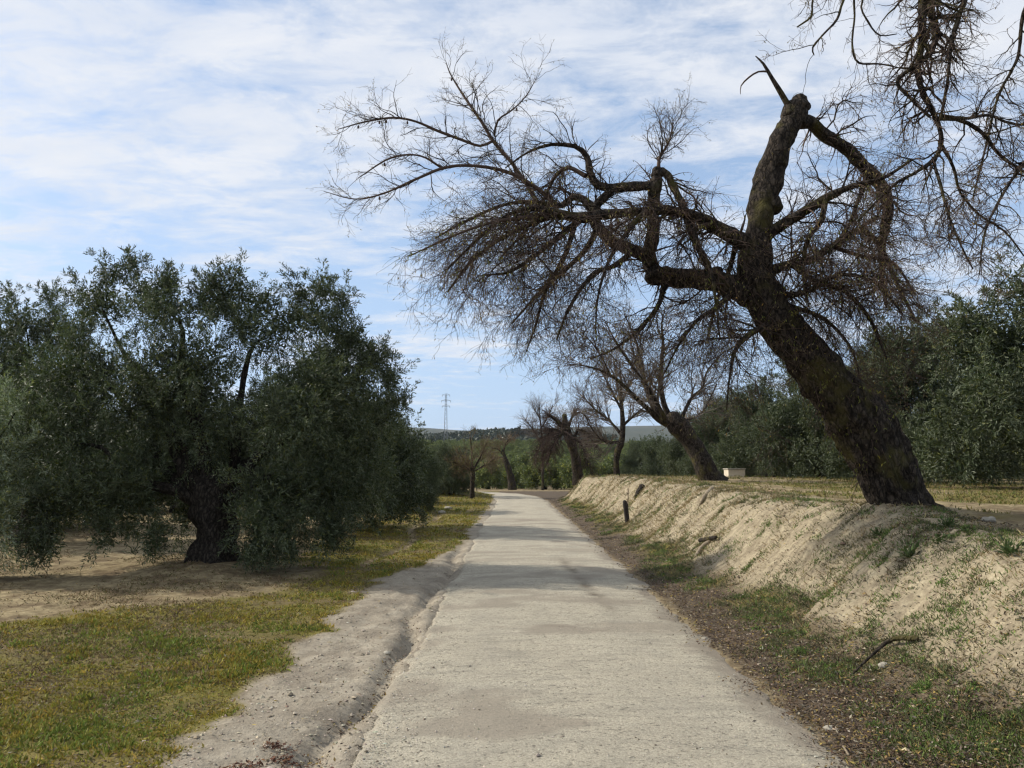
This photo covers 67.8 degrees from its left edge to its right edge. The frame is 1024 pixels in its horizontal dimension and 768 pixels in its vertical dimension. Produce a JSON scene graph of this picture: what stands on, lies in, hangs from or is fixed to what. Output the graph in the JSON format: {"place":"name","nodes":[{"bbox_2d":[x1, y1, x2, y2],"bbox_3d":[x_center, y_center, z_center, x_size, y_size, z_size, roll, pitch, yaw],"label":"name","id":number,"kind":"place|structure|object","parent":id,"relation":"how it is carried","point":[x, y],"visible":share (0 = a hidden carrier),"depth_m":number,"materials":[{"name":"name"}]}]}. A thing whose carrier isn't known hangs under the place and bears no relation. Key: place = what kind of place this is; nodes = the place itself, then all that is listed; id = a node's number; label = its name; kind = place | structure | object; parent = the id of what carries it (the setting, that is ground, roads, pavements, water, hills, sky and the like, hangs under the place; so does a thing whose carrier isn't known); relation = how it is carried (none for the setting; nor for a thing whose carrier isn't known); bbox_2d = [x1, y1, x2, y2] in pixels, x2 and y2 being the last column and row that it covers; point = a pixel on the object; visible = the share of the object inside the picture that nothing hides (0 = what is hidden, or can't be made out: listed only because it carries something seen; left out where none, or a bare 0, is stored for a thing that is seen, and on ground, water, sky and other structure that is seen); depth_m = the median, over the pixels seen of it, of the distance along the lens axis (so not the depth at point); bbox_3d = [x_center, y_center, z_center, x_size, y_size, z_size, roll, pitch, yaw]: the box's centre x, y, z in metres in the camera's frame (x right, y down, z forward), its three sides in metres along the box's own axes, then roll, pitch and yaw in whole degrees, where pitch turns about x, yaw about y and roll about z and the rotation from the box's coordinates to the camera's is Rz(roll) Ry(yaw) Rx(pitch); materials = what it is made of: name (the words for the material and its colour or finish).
{"place":"outdoors","nodes":[
{"label":"outdoors","id":0,"kind":"place"},
{"bbox_2d":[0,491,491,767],"bbox_3d":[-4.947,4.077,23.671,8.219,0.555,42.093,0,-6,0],"label":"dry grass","id":1,"kind":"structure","parent":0,"point":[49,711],"depth_m":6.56,"materials":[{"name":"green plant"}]},
{"bbox_2d":[0,485,821,767],"bbox_3d":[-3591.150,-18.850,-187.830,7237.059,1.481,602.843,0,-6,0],"label":"ground","id":2,"kind":"structure","parent":0,"point":[104,568],"depth_m":7.68,"materials":[{"name":"soil"}]},
{"bbox_2d":[0,364,53,574],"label":"olive tree","id":3,"kind":"object","parent":2,"relation":"on","point":[7,503],"visible":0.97,"depth_m":11.37,"materials":[{"name":"green plant"}]},
{"bbox_2d":[0,276,133,542],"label":"olive tree","id":4,"kind":"object","parent":2,"relation":"on","point":[10,332],"visible":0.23,"depth_m":16.96,"materials":[{"name":"green plant"}]},
{"bbox_2d":[0,361,159,532],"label":"olive tree","id":5,"kind":"object","parent":2,"relation":"on","point":[89,495],"depth_m":20.23,"materials":[{"name":"green plant"}]},
{"bbox_2d":[119,392,223,512],"bbox_3d":[-12.507,2.473,28.685,5.180,5.061,4.933,1,-6,-7],"label":"olive tree","id":6,"kind":"object","parent":2,"relation":"on","point":[171,507],"visible":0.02,"depth_m":27.92,"materials":[{"name":"green plant"}]},
{"bbox_2d":[0,244,420,577],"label":"olive tree","id":7,"kind":"object","parent":2,"relation":"on","point":[208,486],"visible":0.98,"depth_m":12.31,"materials":[{"name":"green plant"}]},
{"bbox_2d":[0,509,457,688],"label":"straw","id":8,"kind":"object","parent":2,"relation":"on","point":[145,606],"visible":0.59,"depth_m":9.02,"materials":[{"name":"beige plant"}]},
{"bbox_2d":[0,491,491,767],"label":"grass","id":9,"kind":"structure","parent":2,"relation":"on","point":[106,723],"depth_m":6.12,"materials":[{"name":"green plant"}]},
{"bbox_2d":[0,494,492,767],"bbox_3d":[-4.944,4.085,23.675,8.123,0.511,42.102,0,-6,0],"label":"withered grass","id":10,"kind":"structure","parent":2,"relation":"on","point":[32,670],"depth_m":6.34,"materials":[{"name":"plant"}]},
{"bbox_2d":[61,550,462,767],"bbox_3d":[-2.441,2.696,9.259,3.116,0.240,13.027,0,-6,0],"label":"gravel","id":11,"kind":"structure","parent":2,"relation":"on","point":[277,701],"depth_m":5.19,"materials":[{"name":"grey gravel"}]},
{"bbox_2d":[279,745,292,750],"bbox_3d":[-1.346,2.168,4.531,0.083,0.040,0.055,0,-6,0],"label":"stone","id":12,"kind":"object","parent":2,"relation":"on","point":[287,748],"visible":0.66,"depth_m":4.52,"materials":[{"name":"stone"}]},
{"bbox_2d":[236,327,434,532],"bbox_3d":[-4.623,1.305,20.019,5.385,5.533,5.705,-4,-7,32],"label":"olive tree","id":13,"kind":"object","parent":2,"relation":"on","point":[405,446],"visible":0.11,"depth_m":19.56,"materials":[{"name":"green plant"}]},
{"bbox_2d":[397,440,443,500],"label":"olive tree","id":14,"kind":"object","parent":2,"relation":"on","point":[434,478],"depth_m":34.62,"materials":[{"name":"green plant"}]},
{"bbox_2d":[387,433,454,511],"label":"olive tree","id":15,"kind":"object","parent":2,"relation":"on","point":[433,468],"visible":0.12,"depth_m":27.94,"materials":[{"name":"green plant"}]},
{"bbox_2d":[429,441,477,494],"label":"olive tree","id":16,"kind":"object","parent":2,"relation":"on","point":[454,487],"visible":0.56,"depth_m":42.28,"materials":[{"name":"green plant"}]},
{"bbox_2d":[465,454,478,486],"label":"olive tree","id":17,"kind":"object","parent":2,"relation":"on","point":[475,461],"visible":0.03,"depth_m":90.19,"materials":[{"name":"green plant"}]},
{"bbox_2d":[443,427,505,498],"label":"bare tree","id":18,"kind":"object","parent":2,"relation":"on","point":[465,460],"visible":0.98,"depth_m":40.72,"materials":[{"name":"beige plant"}]},
{"bbox_2d":[475,459,503,488],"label":"olive tree","id":19,"kind":"object","parent":2,"relation":"on","point":[485,479],"visible":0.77,"depth_m":72.64,"materials":[{"name":"green plant"}]},
{"bbox_2d":[483,431,520,489],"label":"bare tree","id":20,"kind":"object","parent":2,"relation":"on","point":[510,478],"visible":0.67,"depth_m":67.54,"materials":[{"name":"beige plant"}]},
{"bbox_2d":[0,475,1023,767],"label":"fallen leaves","id":21,"kind":"object","parent":2,"relation":"on","point":[816,719],"depth_m":5.41,"materials":[{"name":"brown plant"}]},
{"bbox_2d":[497,458,528,488],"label":"olive tree","id":22,"kind":"object","parent":2,"relation":"on","point":[515,468],"visible":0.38,"depth_m":78.38,"materials":[{"name":"green plant"}]},
{"bbox_2d":[499,452,528,487],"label":"olive tree","id":23,"kind":"object","parent":2,"relation":"on","point":[521,458],"visible":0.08,"depth_m":82.88,"materials":[{"name":"green plant"}]},
{"bbox_2d":[509,391,570,489],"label":"bare tree","id":24,"kind":"object","parent":2,"relation":"on","point":[529,421],"visible":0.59,"depth_m":66.07,"materials":[{"name":"beige plant"}]},
{"bbox_2d":[517,454,565,489],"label":"olive tree","id":25,"kind":"object","parent":2,"relation":"on","point":[529,477],"visible":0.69,"depth_m":70.69,"materials":[{"name":"green plant"}]},
{"bbox_2d":[549,452,570,483],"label":"olive tree","id":26,"kind":"object","parent":2,"relation":"on","point":[565,459],"visible":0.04,"depth_m":82.90,"materials":[{"name":"green plant"}]},
{"bbox_2d":[551,448,601,489],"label":"olive tree","id":27,"kind":"object","parent":2,"relation":"on","point":[564,479],"visible":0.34,"depth_m":68.84,"materials":[{"name":"green plant"}]},
{"bbox_2d":[349,545,823,767],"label":"road grit","id":28,"kind":"object","parent":2,"relation":"on","point":[436,731],"visible":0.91,"depth_m":4.86,"materials":[{"name":"gravel"}]},
{"bbox_2d":[587,454,622,474],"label":"olive tree","id":29,"kind":"object","parent":2,"relation":"on","point":[607,467],"visible":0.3,"depth_m":76.72,"materials":[{"name":"green plant"}]},
{"bbox_2d":[619,435,657,475],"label":"olive tree","id":30,"kind":"object","parent":2,"relation":"on","point":[631,457],"visible":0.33,"depth_m":65.15,"materials":[{"name":"green plant"}]},
{"bbox_2d":[634,429,684,475],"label":"olive tree","id":31,"kind":"object","parent":2,"relation":"on","point":[649,456],"visible":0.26,"depth_m":57.58,"materials":[{"name":"green plant"}]},
{"bbox_2d":[0,0,1023,430],"label":"sky","id":32,"kind":"structure","parent":0,"point":[183,131],"materials":[{"name":"blue"}]},
{"bbox_2d":[352,491,851,767],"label":"road","id":33,"kind":"structure","parent":0,"point":[518,605],"depth_m":5.79,"materials":[{"name":"concrete"}]},
{"bbox_2d":[409,426,1020,478],"bbox_3d":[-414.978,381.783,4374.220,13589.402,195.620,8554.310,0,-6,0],"label":"hills","id":34,"kind":"structure","parent":0,"point":[631,432],"depth_m":2626.99,"materials":[{"name":"green plant"}]},
{"bbox_2d":[441,393,450,439],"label":"pylon","id":35,"kind":"object","parent":34,"relation":"on","point":[445,413],"visible":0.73,"depth_m":420.45,"materials":[{"name":"metal"}]},
{"bbox_2d":[415,427,618,440],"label":"woods","id":36,"kind":"object","parent":34,"relation":"on","point":[457,435],"visible":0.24,"depth_m":619.91,"materials":[{"name":"green plant"}]},
{"bbox_2d":[509,425,529,438],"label":"evergreen tree","id":37,"kind":"object","parent":34,"relation":"on","point":[518,429],"visible":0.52,"depth_m":596.88,"materials":[{"name":"green plant"}]},
{"bbox_2d":[552,474,1023,767],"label":"earth bank","id":38,"kind":"structure","parent":0,"point":[747,553],"depth_m":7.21,"materials":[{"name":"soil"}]},
{"bbox_2d":[523,396,607,484],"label":"almond tree","id":39,"kind":"object","parent":38,"relation":"on","point":[571,440],"visible":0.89,"depth_m":37.26,"materials":[{"name":"brown plant"}]},
{"bbox_2d":[557,341,666,475],"bbox_3d":[3.898,0.792,30.098,4.349,5.932,3.612,0,-6,0],"label":"almond tree","id":40,"kind":"object","parent":38,"relation":"on","point":[619,443],"visible":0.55,"depth_m":29.81,"materials":[{"name":"brown plant"}]},
{"bbox_2d":[623,488,629,521],"bbox_3d":[2.911,3.143,19.377,0.185,0.972,0.140,0,-6,0],"label":"post","id":41,"kind":"object","parent":38,"relation":"on","point":[626,512],"visible":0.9,"depth_m":19.32,"materials":[{"name":"brown wood"}]},
{"bbox_2d":[634,484,644,496],"bbox_3d":[3.778,3.198,22.642,0.214,0.446,0.557,-5,-8,37],"label":"tree stump","id":42,"kind":"object","parent":38,"relation":"on","point":[639,488],"visible":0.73,"depth_m":22.61,"materials":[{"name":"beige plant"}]},
{"bbox_2d":[306,27,977,507],"bbox_3d":[1.898,-1.480,9.320,8.832,6.645,3.754,0,-6,0],"label":"almond tree","id":43,"kind":"object","parent":38,"relation":"on","point":[866,435],"visible":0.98,"depth_m":9.07,"materials":[{"name":"brown plant"}]},
{"bbox_2d":[693,540,710,557],"bbox_3d":[2.952,2.613,11.962,0.145,0.280,0.605,-5,-8,39],"label":"broken root","id":44,"kind":"object","parent":38,"relation":"on","point":[699,548],"visible":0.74,"depth_m":12.04,"materials":[{"name":"beige wood"}]},
{"bbox_2d":[698,486,713,505],"bbox_3d":[3.979,2.283,15.519,0.154,0.388,1.204,-3,-7,25],"label":"tree root","id":45,"kind":"object","parent":38,"relation":"on","point":[703,496],"visible":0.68,"depth_m":15.10,"materials":[{"name":"beige wood"}]},
{"bbox_2d":[698,535,716,542],"bbox_3d":[3.165,2.513,12.327,0.077,0.206,0.995,0,-6,0],"label":"tree root","id":46,"kind":"object","parent":38,"relation":"on","point":[710,538],"visible":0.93,"depth_m":12.20,"materials":[{"name":"beige plant"}]},
{"bbox_2d":[556,474,1023,767],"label":"bank weeds","id":47,"kind":"object","parent":38,"relation":"on","point":[927,666],"visible":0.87,"depth_m":6.44,"materials":[{"name":"green plant"}]},
{"bbox_2d":[565,473,1023,761],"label":"embankment","id":48,"kind":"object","parent":38,"relation":"on","point":[687,502],"visible":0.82,"depth_m":11.65,"materials":[{"name":"beige soil"}]},
{"bbox_2d":[823,725,832,730],"bbox_3d":[1.992,2.160,4.776,0.075,0.040,0.057,0,-6,0],"label":"stone","id":49,"kind":"object","parent":38,"relation":"on","point":[829,727],"visible":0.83,"depth_m":4.76,"materials":[{"name":"stone"}]},
{"bbox_2d":[869,527,883,535],"bbox_3d":[3.980,1.605,8.287,0.165,0.114,0.199,0,-6,0],"label":"weed","id":50,"kind":"object","parent":38,"relation":"on","point":[876,532],"visible":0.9,"depth_m":8.28,"materials":[{"name":"green plant"}]},
{"bbox_2d":[878,662,889,668],"bbox_3d":[2.816,2.130,5.763,0.090,0.053,0.070,0,-6,0],"label":"stone","id":51,"kind":"object","parent":38,"relation":"on","point":[880,665],"visible":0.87,"depth_m":5.74,"materials":[{"name":"stone"}]},
{"bbox_2d":[895,538,920,558],"bbox_3d":[3.693,1.533,7.089,0.332,0.193,0.284,0,-6,0],"label":"weed","id":52,"kind":"object","parent":38,"relation":"on","point":[909,552],"visible":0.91,"depth_m":7.05,"materials":[{"name":"green plant"}]},
{"bbox_2d":[929,532,951,543],"bbox_3d":[3.899,1.411,6.952,0.240,0.115,0.221,0,-6,0],"label":"weed","id":53,"kind":"object","parent":38,"relation":"on","point":[938,539],"visible":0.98,"depth_m":6.92,"materials":[{"name":"green plant"}]},
{"bbox_2d":[937,514,959,527],"bbox_3d":[4.222,1.333,7.402,0.257,0.145,0.227,-4,-7,30],"label":"weed","id":54,"kind":"object","parent":38,"relation":"on","point":[947,522],"visible":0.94,"depth_m":7.39,"materials":[{"name":"green plant"}]},
{"bbox_2d":[957,523,974,532],"bbox_3d":[4.161,1.329,6.985,0.198,0.112,0.182,0,-6,0],"label":"weed","id":55,"kind":"object","parent":38,"relation":"on","point":[964,527],"visible":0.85,"depth_m":6.97,"materials":[{"name":"green plant"}]},
{"bbox_2d":[988,535,1023,555],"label":"weed","id":56,"kind":"object","parent":38,"relation":"on","point":[1006,548],"visible":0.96,"depth_m":6.14,"materials":[{"name":"green plant"}]},
{"bbox_2d":[637,474,1023,513],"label":"field grass","id":57,"kind":"structure","parent":0,"point":[959,497],"depth_m":15.95,"materials":[{"name":"green plant"}]},
{"bbox_2d":[647,476,1023,532],"bbox_3d":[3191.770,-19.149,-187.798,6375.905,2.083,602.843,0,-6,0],"label":"field","id":58,"kind":"structure","parent":0,"point":[1015,516],"depth_m":13.78,"materials":[{"name":"soil"}]},
{"bbox_2d":[537,287,743,480],"bbox_3d":[4.404,0.090,23.036,8.045,6.547,3.786,4,-7,-30],"label":"almond tree","id":59,"kind":"object","parent":58,"relation":"on","point":[704,466],"visible":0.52,"depth_m":22.68,"materials":[{"name":"brown plant"}]},
{"bbox_2d":[656,406,714,475],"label":"olive tree","id":60,"kind":"object","parent":58,"relation":"on","point":[676,451],"visible":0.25,"depth_m":48.63,"materials":[{"name":"green plant"}]},
{"bbox_2d":[674,385,761,476],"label":"olive tree","id":61,"kind":"object","parent":58,"relation":"on","point":[685,460],"visible":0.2,"depth_m":41.96,"materials":[{"name":"green plant"}]},
{"bbox_2d":[723,468,745,476],"bbox_3d":[9.864,4.006,33.765,0.820,0.530,0.780,0,-6,0],"label":"masonry box","id":62,"kind":"object","parent":58,"relation":"on","point":[734,471],"visible":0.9,"depth_m":33.43,"materials":[{"name":"concrete"}]},
{"bbox_2d":[711,367,811,476],"bbox_3d":[12.139,1.893,35.606,5.705,5.533,5.385,4,-7,-29],"label":"olive tree","id":63,"kind":"object","parent":58,"relation":"on","point":[740,445],"visible":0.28,"depth_m":35.17,"materials":[{"name":"green plant"}]},
{"bbox_2d":[759,472,807,476],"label":"olive tree","id":64,"kind":"object","parent":58,"relation":"on","point":[780,475],"depth_m":55.38,"materials":[{"name":"green plant"}]},
{"bbox_2d":[743,359,854,477],"bbox_3d":[11.701,1.024,29.734,5.588,5.742,5.920,0,-6,1],"label":"olive tree","id":65,"kind":"object","parent":58,"relation":"on","point":[803,436],"visible":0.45,"depth_m":28.60,"materials":[{"name":"green plant"}]},
{"bbox_2d":[756,0,1023,310],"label":"almond tree","id":66,"kind":"object","parent":58,"relation":"on","point":[927,11],"visible":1,"depth_m":7.42,"materials":[{"name":"brown plant"}]},
{"bbox_2d":[801,302,986,481],"bbox_3d":[11.973,0.415,23.801,5.596,5.742,5.876,-4,-7,31],"label":"olive tree","id":67,"kind":"object","parent":58,"relation":"on","point":[833,451],"visible":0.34,"depth_m":22.99,"materials":[{"name":"green plant"}]},
{"bbox_2d":[909,400,1014,478],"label":"olive tree","id":68,"kind":"object","parent":58,"relation":"on","point":[944,442],"depth_m":33.37,"materials":[{"name":"green plant"}]},
{"bbox_2d":[911,241,1023,489],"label":"olive tree","id":69,"kind":"object","parent":58,"relation":"on","point":[991,373],"visible":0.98,"depth_m":17.27,"materials":[{"name":"green plant"}]},
{"bbox_2d":[981,516,995,522],"bbox_3d":[4.964,1.420,7.929,0.146,0.090,0.110,0,-6,0],"label":"stone","id":70,"kind":"object","parent":58,"relation":"on","point":[992,519],"visible":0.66,"depth_m":7.89,"materials":[{"name":"stone"}]},
{"bbox_2d":[979,471,1023,478],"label":"olive tree","id":71,"kind":"object","parent":58,"relation":"on","point":[1022,476],"depth_m":42.81,"materials":[{"name":"green plant"}]},
{"bbox_2d":[998,426,1023,478],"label":"olive tree","id":72,"kind":"object","parent":58,"relation":"on","point":[1022,466],"visible":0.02,"depth_m":27.66,"materials":[{"name":"green plant"}]}
]}

